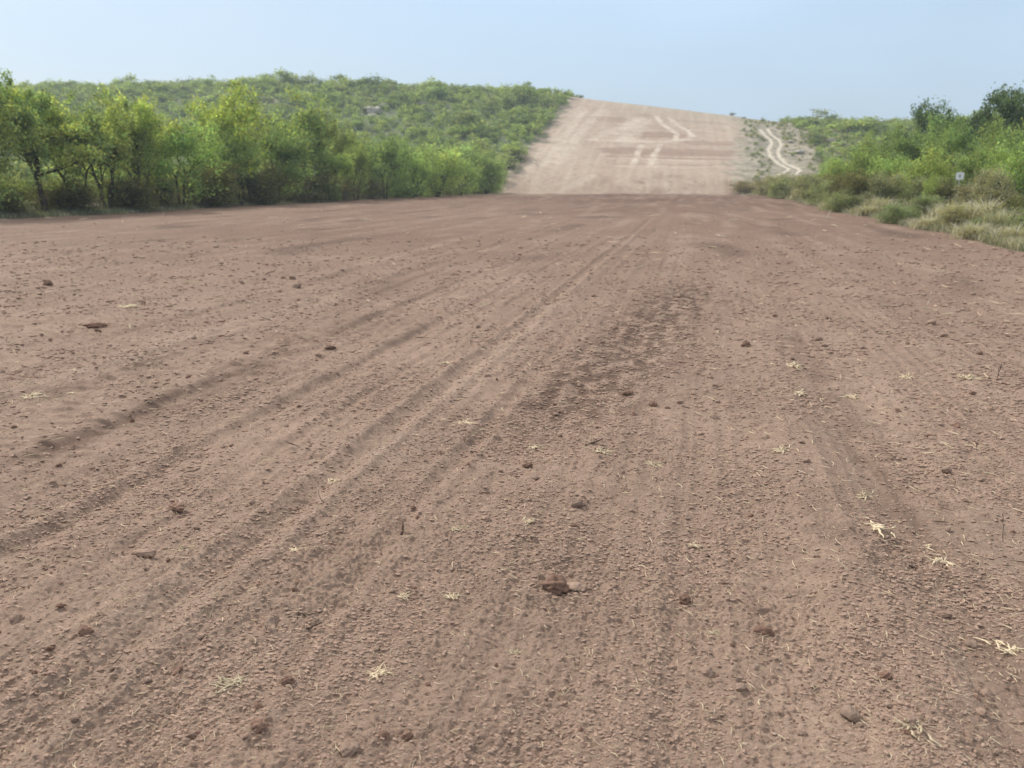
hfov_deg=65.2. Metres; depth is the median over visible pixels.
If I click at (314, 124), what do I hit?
mesquite tree
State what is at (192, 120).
hillside bush
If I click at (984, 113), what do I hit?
live oak tree
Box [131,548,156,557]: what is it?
clod
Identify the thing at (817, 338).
clod
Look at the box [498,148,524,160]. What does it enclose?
hillside bush
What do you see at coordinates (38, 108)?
mesquite tree
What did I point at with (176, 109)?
hillside bush
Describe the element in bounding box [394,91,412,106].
hillside bush
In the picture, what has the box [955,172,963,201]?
marker sign
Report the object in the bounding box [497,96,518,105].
hillside bush
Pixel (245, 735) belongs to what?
clod
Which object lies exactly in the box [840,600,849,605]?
clod
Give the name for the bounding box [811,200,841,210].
bunchgrass
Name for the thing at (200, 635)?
clod
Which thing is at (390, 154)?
mesquite tree
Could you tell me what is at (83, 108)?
hillside bush
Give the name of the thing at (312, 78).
hillside bush
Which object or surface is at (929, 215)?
bunchgrass
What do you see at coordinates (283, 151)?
mesquite tree
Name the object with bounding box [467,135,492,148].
hillside bush
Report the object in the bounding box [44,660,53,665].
clod
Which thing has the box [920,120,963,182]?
mesquite tree
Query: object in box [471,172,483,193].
leafless brush
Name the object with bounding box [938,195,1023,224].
bunchgrass
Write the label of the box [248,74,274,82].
hillside bush
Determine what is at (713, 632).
straw tuft
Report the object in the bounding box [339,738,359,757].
clod
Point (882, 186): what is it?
verge shrub
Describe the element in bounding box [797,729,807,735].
clod
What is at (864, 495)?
straw tuft
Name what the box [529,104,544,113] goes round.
hillside bush
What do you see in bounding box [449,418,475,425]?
straw tuft
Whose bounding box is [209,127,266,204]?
mesquite tree
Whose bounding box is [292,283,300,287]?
clod
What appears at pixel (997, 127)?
mesquite tree
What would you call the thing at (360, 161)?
mesquite tree
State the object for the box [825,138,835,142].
rock
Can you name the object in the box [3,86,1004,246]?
scrub ground
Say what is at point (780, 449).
straw tuft
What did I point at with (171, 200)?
leafless brush
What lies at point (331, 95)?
hillside bush
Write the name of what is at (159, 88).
hillside bush
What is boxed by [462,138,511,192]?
mesquite tree
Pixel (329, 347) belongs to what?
clod
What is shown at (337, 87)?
hillside bush
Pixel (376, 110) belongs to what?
rock
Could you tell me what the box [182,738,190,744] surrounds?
clod
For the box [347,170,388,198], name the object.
leafless brush
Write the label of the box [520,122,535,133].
hillside bush
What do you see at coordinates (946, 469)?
stone
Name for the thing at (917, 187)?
verge shrub
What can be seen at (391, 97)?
hillside bush
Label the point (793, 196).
bunchgrass
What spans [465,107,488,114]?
hillside bush
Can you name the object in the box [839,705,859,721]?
stone
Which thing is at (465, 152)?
mesquite tree
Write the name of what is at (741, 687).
stone
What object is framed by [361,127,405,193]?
mesquite tree
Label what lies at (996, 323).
soil crumbs
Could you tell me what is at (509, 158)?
hillside bush
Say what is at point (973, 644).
stone
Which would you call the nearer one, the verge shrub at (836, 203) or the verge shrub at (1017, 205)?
the verge shrub at (1017, 205)
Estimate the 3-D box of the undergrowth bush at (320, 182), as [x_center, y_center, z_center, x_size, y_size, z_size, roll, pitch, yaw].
[-15.624,-15.082,59.065,5.583,3.274,6.874,-3,15,-12]
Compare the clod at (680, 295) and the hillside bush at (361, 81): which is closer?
the clod at (680, 295)
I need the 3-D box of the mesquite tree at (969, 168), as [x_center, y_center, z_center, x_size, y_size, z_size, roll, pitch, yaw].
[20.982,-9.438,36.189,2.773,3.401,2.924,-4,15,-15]
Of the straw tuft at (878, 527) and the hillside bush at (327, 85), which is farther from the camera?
the hillside bush at (327, 85)
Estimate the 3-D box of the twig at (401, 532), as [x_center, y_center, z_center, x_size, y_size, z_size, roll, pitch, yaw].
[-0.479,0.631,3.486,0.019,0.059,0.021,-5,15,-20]
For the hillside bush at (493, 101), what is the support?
on the scrub ground at (744, 166)
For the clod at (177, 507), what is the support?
on the tilled field
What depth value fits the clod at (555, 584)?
2.97 m
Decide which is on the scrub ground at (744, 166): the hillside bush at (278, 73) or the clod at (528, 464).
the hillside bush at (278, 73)
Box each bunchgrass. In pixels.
[782,186,803,199]
[808,189,834,204]
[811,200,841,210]
[828,203,884,215]
[863,195,900,212]
[894,195,945,216]
[902,214,944,229]
[917,202,944,218]
[929,200,988,220]
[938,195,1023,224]
[947,220,1001,239]
[953,206,1022,234]
[977,222,1023,242]
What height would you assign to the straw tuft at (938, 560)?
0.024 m
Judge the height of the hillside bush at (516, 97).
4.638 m
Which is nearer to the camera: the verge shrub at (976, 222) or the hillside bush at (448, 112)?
the verge shrub at (976, 222)
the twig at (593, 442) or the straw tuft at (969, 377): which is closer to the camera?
the twig at (593, 442)
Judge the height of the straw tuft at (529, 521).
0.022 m
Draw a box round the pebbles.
[0,199,1023,767]
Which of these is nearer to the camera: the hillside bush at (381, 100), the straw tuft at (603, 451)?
the straw tuft at (603, 451)
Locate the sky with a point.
(771, 60)
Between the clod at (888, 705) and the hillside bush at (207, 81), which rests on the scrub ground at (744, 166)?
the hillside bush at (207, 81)
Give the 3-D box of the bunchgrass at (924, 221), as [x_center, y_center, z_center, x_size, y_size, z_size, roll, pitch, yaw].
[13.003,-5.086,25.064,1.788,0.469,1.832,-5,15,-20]
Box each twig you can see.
[305,620,321,629]
[400,522,403,534]
[585,438,602,445]
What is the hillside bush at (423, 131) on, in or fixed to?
on the scrub ground at (744, 166)
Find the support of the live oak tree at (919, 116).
on the scrub ground at (744, 166)
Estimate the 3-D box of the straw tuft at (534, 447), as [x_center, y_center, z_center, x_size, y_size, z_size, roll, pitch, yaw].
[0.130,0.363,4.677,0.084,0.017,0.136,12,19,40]
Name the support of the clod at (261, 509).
on the tilled field
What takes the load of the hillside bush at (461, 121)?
on the scrub ground at (744, 166)
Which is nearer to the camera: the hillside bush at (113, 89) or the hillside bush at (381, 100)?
the hillside bush at (381, 100)
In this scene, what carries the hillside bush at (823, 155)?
on the scrub ground at (744, 166)
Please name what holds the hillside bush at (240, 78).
on the scrub ground at (744, 166)
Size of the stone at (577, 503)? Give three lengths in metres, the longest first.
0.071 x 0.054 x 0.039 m
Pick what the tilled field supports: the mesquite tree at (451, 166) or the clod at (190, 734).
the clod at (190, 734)
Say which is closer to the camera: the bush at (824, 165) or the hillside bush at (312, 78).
the bush at (824, 165)
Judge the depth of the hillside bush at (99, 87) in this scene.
187.26 m
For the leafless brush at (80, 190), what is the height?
1.829 m
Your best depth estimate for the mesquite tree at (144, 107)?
40.43 m
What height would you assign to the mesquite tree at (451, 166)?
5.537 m
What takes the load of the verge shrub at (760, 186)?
on the scrub ground at (744, 166)
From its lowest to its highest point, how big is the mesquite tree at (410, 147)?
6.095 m
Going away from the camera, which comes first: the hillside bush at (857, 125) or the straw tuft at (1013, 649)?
the straw tuft at (1013, 649)
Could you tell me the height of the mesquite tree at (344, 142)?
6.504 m
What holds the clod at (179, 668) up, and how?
on the tilled field
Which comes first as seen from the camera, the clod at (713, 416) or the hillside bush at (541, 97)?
the clod at (713, 416)
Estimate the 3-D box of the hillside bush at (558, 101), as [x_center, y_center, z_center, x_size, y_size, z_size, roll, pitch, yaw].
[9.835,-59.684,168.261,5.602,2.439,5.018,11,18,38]
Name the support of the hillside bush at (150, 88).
on the scrub ground at (744, 166)
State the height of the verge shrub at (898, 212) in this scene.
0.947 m
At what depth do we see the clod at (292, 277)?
12.39 m
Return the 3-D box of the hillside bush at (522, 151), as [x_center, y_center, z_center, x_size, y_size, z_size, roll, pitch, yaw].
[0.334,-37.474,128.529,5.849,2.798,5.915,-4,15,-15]
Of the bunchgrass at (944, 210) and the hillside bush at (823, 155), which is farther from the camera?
the hillside bush at (823, 155)
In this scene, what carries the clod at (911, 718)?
on the tilled field
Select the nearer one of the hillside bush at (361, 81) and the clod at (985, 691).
the clod at (985, 691)
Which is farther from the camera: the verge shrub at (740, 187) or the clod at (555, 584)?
the verge shrub at (740, 187)
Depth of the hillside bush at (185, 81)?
202.98 m
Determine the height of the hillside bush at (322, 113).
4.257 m
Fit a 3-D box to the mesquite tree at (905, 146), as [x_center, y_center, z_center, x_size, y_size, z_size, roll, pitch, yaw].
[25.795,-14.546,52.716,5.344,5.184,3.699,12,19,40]
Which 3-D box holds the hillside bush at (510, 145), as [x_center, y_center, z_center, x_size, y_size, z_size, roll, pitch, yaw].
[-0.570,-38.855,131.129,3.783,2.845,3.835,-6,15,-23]
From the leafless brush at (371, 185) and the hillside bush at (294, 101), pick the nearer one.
the leafless brush at (371, 185)
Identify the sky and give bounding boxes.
[0,0,1023,121]
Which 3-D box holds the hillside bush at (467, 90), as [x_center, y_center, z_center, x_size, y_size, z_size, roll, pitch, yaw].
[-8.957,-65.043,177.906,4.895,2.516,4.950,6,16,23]
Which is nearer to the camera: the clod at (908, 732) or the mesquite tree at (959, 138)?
the clod at (908, 732)
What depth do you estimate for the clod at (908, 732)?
2.14 m
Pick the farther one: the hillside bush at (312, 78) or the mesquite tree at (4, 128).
the hillside bush at (312, 78)
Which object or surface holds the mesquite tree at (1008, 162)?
on the scrub ground at (744, 166)
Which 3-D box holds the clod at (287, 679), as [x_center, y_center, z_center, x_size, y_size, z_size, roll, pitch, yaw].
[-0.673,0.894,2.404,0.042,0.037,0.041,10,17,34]
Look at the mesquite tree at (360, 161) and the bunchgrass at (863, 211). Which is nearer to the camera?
the bunchgrass at (863, 211)
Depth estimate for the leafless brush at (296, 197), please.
57.03 m
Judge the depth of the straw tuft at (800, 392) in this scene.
5.69 m
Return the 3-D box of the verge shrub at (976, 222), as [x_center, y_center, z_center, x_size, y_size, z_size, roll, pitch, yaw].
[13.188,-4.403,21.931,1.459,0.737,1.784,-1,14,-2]
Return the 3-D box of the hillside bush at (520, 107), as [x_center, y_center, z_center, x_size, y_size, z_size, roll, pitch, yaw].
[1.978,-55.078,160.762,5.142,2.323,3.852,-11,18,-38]
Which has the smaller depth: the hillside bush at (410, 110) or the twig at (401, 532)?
the twig at (401, 532)
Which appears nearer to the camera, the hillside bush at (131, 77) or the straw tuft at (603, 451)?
the straw tuft at (603, 451)
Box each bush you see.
[0,181,44,213]
[24,176,119,210]
[81,100,106,112]
[82,173,180,209]
[86,84,111,93]
[95,85,119,95]
[111,82,133,94]
[118,73,139,83]
[127,79,146,89]
[141,80,157,90]
[146,80,176,91]
[149,92,170,101]
[166,99,189,117]
[169,158,249,206]
[180,76,197,83]
[184,116,199,125]
[197,74,218,86]
[229,75,251,84]
[232,158,296,204]
[244,76,262,83]
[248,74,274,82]
[254,73,272,90]
[264,78,278,84]
[271,161,338,201]
[272,67,294,82]
[277,69,303,84]
[280,89,317,105]
[299,70,316,82]
[311,78,324,92]
[312,103,332,118]
[314,80,340,100]
[317,80,349,91]
[317,92,342,103]
[320,90,344,101]
[325,73,350,81]
[331,76,351,84]
[336,119,352,131]
[343,99,366,112]
[351,116,367,128]
[355,78,376,88]
[362,73,382,88]
[371,119,390,132]
[377,96,392,105]
[384,90,408,100]
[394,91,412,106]
[400,102,423,115]
[401,108,417,120]
[406,126,423,135]
[413,127,428,137]
[414,76,438,89]
[415,134,435,143]
[416,88,432,96]
[417,123,438,132]
[428,80,455,99]
[433,113,455,122]
[435,107,453,116]
[437,108,497,133]
[445,123,469,135]
[450,119,474,135]
[458,122,470,136]
[463,120,489,133]
[465,85,484,94]
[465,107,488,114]
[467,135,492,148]
[470,93,506,113]
[481,130,499,137]
[491,152,519,169]
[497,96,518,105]
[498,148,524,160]
[499,141,529,155]
[501,85,522,107]
[501,138,521,151]
[506,114,517,121]
[506,122,534,133]
[506,131,522,141]
[508,82,539,102]
[511,115,531,123]
[512,104,528,112]
[513,109,537,122]
[514,91,531,104]
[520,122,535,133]
[522,98,542,107]
[523,112,539,123]
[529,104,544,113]
[534,93,554,103]
[537,112,554,121]
[550,94,569,105]
[802,108,841,124]
[803,128,827,142]
[814,137,884,194]
[814,158,846,185]
[822,154,837,162]
[835,116,890,132]
[835,143,859,154]
[863,146,918,184]
[866,129,911,143]
[891,139,961,204]
[920,170,941,205]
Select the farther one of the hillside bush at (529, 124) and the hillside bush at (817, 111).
the hillside bush at (817, 111)
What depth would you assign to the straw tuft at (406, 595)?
2.93 m
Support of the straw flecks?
on the tilled field
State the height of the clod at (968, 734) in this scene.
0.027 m
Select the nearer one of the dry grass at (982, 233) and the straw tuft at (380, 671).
the straw tuft at (380, 671)
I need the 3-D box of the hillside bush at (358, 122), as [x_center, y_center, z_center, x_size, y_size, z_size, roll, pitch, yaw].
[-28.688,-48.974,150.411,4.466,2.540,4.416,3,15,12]
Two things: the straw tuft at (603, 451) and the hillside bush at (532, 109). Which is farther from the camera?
the hillside bush at (532, 109)
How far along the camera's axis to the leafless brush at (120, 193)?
40.89 m
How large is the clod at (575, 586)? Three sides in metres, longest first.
0.101 x 0.087 x 0.043 m
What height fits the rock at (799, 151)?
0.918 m
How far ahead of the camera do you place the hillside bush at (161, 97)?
179.96 m
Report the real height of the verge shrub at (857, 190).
2.243 m
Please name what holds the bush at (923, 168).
on the scrub ground at (744, 166)
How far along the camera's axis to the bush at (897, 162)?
48.17 m
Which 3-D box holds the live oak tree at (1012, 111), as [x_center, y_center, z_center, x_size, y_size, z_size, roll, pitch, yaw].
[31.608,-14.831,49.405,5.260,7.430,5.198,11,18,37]
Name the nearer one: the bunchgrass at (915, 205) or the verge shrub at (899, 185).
the bunchgrass at (915, 205)
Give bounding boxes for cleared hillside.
[500,97,744,194]
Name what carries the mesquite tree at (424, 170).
on the scrub ground at (744, 166)
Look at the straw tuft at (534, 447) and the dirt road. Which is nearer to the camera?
the straw tuft at (534, 447)
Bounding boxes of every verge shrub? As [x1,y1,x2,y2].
[726,178,765,192]
[748,173,779,194]
[762,171,798,198]
[764,172,798,188]
[785,169,837,200]
[800,178,833,204]
[814,167,872,202]
[818,187,867,212]
[832,165,897,206]
[857,170,918,208]
[873,199,926,223]
[882,168,915,203]
[897,171,957,205]
[903,191,946,216]
[918,202,983,229]
[922,174,981,206]
[947,181,996,209]
[960,209,1012,229]
[963,162,1023,209]
[981,193,1023,222]
[1004,204,1023,230]
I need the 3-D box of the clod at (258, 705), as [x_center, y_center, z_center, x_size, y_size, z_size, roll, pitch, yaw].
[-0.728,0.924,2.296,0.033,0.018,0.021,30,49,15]
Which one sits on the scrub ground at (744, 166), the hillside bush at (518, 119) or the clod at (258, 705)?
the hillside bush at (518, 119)
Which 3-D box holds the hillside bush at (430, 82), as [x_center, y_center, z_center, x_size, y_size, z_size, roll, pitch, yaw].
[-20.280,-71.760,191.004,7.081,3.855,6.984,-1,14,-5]
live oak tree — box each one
[898,95,963,166]
[950,80,1023,156]
[972,81,1023,142]
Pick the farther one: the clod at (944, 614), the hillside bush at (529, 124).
the hillside bush at (529, 124)
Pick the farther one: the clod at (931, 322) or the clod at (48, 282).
the clod at (48, 282)
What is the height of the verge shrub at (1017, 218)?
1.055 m
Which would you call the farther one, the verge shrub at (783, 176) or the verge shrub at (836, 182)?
the verge shrub at (783, 176)
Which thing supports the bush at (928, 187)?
on the scrub ground at (744, 166)
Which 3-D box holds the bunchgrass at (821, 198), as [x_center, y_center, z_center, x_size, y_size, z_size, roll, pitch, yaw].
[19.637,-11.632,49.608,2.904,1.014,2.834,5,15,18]
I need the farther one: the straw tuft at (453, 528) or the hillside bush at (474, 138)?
the hillside bush at (474, 138)
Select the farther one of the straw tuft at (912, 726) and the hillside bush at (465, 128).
the hillside bush at (465, 128)
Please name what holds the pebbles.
on the tilled field
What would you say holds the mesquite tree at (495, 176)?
on the scrub ground at (744, 166)
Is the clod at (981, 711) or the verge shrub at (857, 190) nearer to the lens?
the clod at (981, 711)
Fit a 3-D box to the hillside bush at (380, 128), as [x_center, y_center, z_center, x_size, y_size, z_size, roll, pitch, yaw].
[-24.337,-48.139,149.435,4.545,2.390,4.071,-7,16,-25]
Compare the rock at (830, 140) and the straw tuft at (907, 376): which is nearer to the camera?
the straw tuft at (907, 376)
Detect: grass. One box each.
[0,193,469,218]
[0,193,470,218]
[740,193,1023,251]
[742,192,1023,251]
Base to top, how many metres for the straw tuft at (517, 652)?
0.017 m
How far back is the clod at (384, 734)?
2.19 m
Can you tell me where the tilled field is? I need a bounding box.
[0,193,1023,767]
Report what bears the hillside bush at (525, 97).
on the scrub ground at (744, 166)
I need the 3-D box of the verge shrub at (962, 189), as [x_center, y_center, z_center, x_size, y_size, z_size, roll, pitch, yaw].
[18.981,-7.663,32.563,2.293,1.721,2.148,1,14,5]
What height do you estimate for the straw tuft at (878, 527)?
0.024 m
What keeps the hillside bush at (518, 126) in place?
on the scrub ground at (744, 166)
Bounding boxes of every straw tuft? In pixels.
[21,392,45,398]
[118,303,139,307]
[163,545,195,551]
[204,671,251,696]
[287,544,309,551]
[325,477,341,484]
[368,661,393,680]
[397,592,411,599]
[442,592,462,599]
[446,525,469,531]
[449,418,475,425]
[509,648,530,655]
[522,515,535,528]
[528,444,543,448]
[582,446,613,454]
[646,460,672,467]
[687,541,704,547]
[704,630,720,635]
[772,443,792,454]
[786,361,809,368]
[793,388,808,395]
[838,393,858,398]
[854,489,875,500]
[864,520,895,537]
[888,716,943,746]
[899,373,914,378]
[920,541,933,550]
[924,555,956,566]
[959,373,985,379]
[973,637,1023,655]
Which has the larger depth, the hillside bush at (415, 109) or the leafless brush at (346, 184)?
the hillside bush at (415, 109)
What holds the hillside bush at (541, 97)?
on the scrub ground at (744, 166)
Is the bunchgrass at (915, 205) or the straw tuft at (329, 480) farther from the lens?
the bunchgrass at (915, 205)
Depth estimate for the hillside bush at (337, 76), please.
193.12 m
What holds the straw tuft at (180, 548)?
on the tilled field
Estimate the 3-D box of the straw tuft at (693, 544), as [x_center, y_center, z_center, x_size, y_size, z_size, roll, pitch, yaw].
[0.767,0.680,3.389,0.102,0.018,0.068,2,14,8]
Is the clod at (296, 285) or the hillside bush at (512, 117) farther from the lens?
the hillside bush at (512, 117)
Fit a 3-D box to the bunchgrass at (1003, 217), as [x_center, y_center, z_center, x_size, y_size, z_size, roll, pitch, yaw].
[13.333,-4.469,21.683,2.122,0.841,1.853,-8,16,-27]
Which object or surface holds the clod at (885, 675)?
on the tilled field
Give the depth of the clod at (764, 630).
2.71 m
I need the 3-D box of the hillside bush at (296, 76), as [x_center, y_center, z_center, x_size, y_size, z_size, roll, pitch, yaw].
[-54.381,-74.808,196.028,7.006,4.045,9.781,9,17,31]
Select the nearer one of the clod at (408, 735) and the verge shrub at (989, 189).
the clod at (408, 735)
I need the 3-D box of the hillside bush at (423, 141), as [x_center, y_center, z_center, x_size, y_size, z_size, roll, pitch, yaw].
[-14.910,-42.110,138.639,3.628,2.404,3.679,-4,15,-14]
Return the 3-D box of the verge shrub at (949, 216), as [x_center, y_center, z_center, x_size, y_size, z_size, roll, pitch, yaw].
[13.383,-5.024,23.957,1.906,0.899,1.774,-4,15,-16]
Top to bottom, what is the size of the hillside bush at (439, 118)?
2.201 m
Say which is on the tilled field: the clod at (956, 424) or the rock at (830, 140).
the clod at (956, 424)
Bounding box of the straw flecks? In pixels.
[0,212,1023,767]
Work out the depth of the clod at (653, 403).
5.45 m
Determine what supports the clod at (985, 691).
on the tilled field
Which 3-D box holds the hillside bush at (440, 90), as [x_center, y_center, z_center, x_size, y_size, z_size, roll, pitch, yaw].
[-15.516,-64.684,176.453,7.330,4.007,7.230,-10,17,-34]
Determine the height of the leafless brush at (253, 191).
2.246 m
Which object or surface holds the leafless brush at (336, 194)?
on the scrub ground at (744, 166)
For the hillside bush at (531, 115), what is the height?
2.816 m
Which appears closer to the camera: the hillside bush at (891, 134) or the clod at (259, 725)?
the clod at (259, 725)
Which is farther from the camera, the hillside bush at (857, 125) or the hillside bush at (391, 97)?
the hillside bush at (391, 97)
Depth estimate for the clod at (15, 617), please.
2.73 m
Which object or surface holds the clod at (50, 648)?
on the tilled field
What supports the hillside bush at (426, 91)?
on the scrub ground at (744, 166)
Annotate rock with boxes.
[367,106,381,113]
[795,149,804,153]
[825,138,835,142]
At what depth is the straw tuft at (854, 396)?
5.72 m
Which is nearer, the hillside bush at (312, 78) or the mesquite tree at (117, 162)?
the mesquite tree at (117, 162)
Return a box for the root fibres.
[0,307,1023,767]
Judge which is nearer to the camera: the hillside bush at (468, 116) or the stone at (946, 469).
the stone at (946, 469)
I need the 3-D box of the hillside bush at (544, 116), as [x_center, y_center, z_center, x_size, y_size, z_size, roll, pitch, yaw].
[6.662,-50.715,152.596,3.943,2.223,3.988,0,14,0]
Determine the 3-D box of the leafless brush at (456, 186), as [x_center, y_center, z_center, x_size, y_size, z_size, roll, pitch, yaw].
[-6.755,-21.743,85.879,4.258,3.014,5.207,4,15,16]
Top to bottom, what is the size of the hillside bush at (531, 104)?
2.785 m
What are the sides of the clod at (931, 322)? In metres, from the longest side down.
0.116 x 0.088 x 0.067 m
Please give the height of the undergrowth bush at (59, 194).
1.706 m
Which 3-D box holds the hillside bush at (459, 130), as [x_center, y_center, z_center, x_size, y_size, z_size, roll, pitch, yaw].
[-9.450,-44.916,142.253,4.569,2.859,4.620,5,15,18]
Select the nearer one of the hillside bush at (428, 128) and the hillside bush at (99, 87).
the hillside bush at (428, 128)
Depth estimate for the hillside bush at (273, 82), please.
188.27 m
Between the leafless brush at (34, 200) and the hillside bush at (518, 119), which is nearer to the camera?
the leafless brush at (34, 200)
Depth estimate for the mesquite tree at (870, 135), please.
68.47 m
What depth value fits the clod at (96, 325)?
8.26 m
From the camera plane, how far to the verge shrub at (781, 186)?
68.58 m
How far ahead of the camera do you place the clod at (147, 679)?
2.42 m
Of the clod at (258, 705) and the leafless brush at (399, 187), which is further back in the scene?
the leafless brush at (399, 187)
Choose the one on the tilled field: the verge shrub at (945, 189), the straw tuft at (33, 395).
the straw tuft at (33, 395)
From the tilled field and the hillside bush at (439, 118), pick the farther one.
the hillside bush at (439, 118)
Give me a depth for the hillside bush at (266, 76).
186.85 m
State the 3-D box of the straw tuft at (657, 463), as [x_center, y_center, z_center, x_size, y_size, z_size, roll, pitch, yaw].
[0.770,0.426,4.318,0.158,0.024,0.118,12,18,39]
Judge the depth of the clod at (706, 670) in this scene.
2.47 m
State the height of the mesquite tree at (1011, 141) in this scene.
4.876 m
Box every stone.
[571,499,582,507]
[735,683,746,691]
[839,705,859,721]
[941,466,951,473]
[964,639,979,648]
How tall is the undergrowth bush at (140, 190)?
2.025 m
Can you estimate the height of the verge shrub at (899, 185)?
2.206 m
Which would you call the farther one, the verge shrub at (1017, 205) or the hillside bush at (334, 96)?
the hillside bush at (334, 96)
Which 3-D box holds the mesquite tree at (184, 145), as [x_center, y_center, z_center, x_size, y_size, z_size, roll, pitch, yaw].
[-18.271,-12.236,44.154,4.199,4.996,5.287,4,15,14]
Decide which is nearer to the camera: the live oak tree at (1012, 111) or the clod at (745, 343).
the clod at (745, 343)
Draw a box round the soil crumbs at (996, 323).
[0,241,1023,513]
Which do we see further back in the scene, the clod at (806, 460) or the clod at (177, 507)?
the clod at (806, 460)
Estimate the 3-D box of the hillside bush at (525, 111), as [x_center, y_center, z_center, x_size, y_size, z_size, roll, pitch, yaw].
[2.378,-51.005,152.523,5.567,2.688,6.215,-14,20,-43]
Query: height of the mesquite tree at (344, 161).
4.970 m
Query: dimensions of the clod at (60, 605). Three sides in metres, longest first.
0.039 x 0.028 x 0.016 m
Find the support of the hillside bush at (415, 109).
on the scrub ground at (744, 166)
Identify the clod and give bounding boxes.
[8,611,24,624]
[43,280,52,285]
[44,646,54,650]
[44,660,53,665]
[55,603,65,607]
[70,715,78,721]
[78,625,93,636]
[82,322,107,327]
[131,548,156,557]
[142,676,151,683]
[169,502,183,511]
[172,665,182,674]
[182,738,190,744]
[185,731,196,738]
[197,633,203,638]
[242,732,248,738]
[250,718,266,733]
[254,702,262,709]
[255,507,265,512]
[280,675,295,685]
[289,275,295,279]
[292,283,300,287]
[324,345,336,349]
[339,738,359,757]
[377,730,389,740]
[401,730,412,741]
[481,515,490,521]
[522,462,532,467]
[538,574,569,595]
[567,582,588,591]
[621,390,633,395]
[649,401,656,406]
[676,293,684,297]
[679,593,690,604]
[700,665,713,676]
[710,414,719,418]
[741,340,750,346]
[753,625,774,635]
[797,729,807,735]
[803,458,810,462]
[814,336,822,340]
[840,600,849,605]
[878,671,891,679]
[884,702,892,707]
[902,714,917,724]
[905,730,912,735]
[927,320,935,324]
[934,611,952,617]
[953,422,961,427]
[965,730,973,741]
[976,707,986,717]
[980,687,993,697]
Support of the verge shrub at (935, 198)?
on the scrub ground at (744, 166)
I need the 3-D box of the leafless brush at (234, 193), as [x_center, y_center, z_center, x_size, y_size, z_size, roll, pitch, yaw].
[-17.883,-11.967,48.896,2.991,2.036,2.801,4,15,15]
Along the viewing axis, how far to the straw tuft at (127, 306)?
9.80 m
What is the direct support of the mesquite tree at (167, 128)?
on the scrub ground at (744, 166)
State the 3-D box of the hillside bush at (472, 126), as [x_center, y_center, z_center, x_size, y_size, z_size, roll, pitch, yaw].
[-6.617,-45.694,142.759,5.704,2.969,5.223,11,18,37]
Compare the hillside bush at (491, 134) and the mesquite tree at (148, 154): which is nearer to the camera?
the mesquite tree at (148, 154)
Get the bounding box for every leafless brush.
[0,174,37,208]
[25,178,59,208]
[54,175,99,205]
[98,179,149,207]
[144,180,183,206]
[174,179,237,205]
[214,177,241,203]
[235,169,280,201]
[276,178,316,201]
[315,175,343,200]
[331,176,361,199]
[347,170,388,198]
[383,170,414,197]
[442,175,464,194]
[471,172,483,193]
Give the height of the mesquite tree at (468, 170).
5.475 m
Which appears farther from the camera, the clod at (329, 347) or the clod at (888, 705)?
the clod at (329, 347)
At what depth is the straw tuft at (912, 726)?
2.16 m
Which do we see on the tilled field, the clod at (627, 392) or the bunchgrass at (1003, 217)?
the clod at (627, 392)
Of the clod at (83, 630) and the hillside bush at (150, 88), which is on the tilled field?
the clod at (83, 630)
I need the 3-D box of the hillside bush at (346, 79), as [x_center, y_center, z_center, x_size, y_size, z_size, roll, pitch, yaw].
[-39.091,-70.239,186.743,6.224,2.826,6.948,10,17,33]
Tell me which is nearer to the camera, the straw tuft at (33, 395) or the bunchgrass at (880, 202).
the straw tuft at (33, 395)
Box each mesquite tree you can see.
[0,68,53,212]
[0,82,114,211]
[0,87,51,208]
[25,83,129,207]
[37,83,143,208]
[99,92,168,187]
[99,106,165,208]
[128,90,186,199]
[136,116,230,205]
[179,76,274,203]
[192,123,240,198]
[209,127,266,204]
[233,79,347,190]
[257,121,317,202]
[302,139,360,200]
[325,116,369,185]
[334,130,389,199]
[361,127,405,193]
[361,133,416,198]
[371,137,437,192]
[389,143,438,197]
[411,142,468,196]
[420,136,490,189]
[443,146,484,194]
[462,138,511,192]
[472,148,509,193]
[855,125,902,161]
[868,124,945,179]
[914,108,987,187]
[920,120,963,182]
[949,137,1014,204]
[976,110,1023,166]
[978,134,1023,199]
[994,120,1023,171]
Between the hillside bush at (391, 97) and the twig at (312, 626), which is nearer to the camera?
the twig at (312, 626)
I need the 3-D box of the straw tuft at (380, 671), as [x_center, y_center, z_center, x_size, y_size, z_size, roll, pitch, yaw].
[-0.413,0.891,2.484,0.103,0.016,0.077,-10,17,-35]
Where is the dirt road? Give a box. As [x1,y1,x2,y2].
[758,128,802,176]
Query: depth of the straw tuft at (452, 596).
2.93 m
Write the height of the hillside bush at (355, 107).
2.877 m
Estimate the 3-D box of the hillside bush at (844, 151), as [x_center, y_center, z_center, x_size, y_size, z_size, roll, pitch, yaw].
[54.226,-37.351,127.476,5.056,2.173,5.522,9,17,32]
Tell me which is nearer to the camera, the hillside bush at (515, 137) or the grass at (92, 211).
the grass at (92, 211)
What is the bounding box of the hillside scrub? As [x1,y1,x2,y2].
[0,74,996,200]
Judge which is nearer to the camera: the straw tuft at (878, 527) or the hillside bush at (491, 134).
the straw tuft at (878, 527)
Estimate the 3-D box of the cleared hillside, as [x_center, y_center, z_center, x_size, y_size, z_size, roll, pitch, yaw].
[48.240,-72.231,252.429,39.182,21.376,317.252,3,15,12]

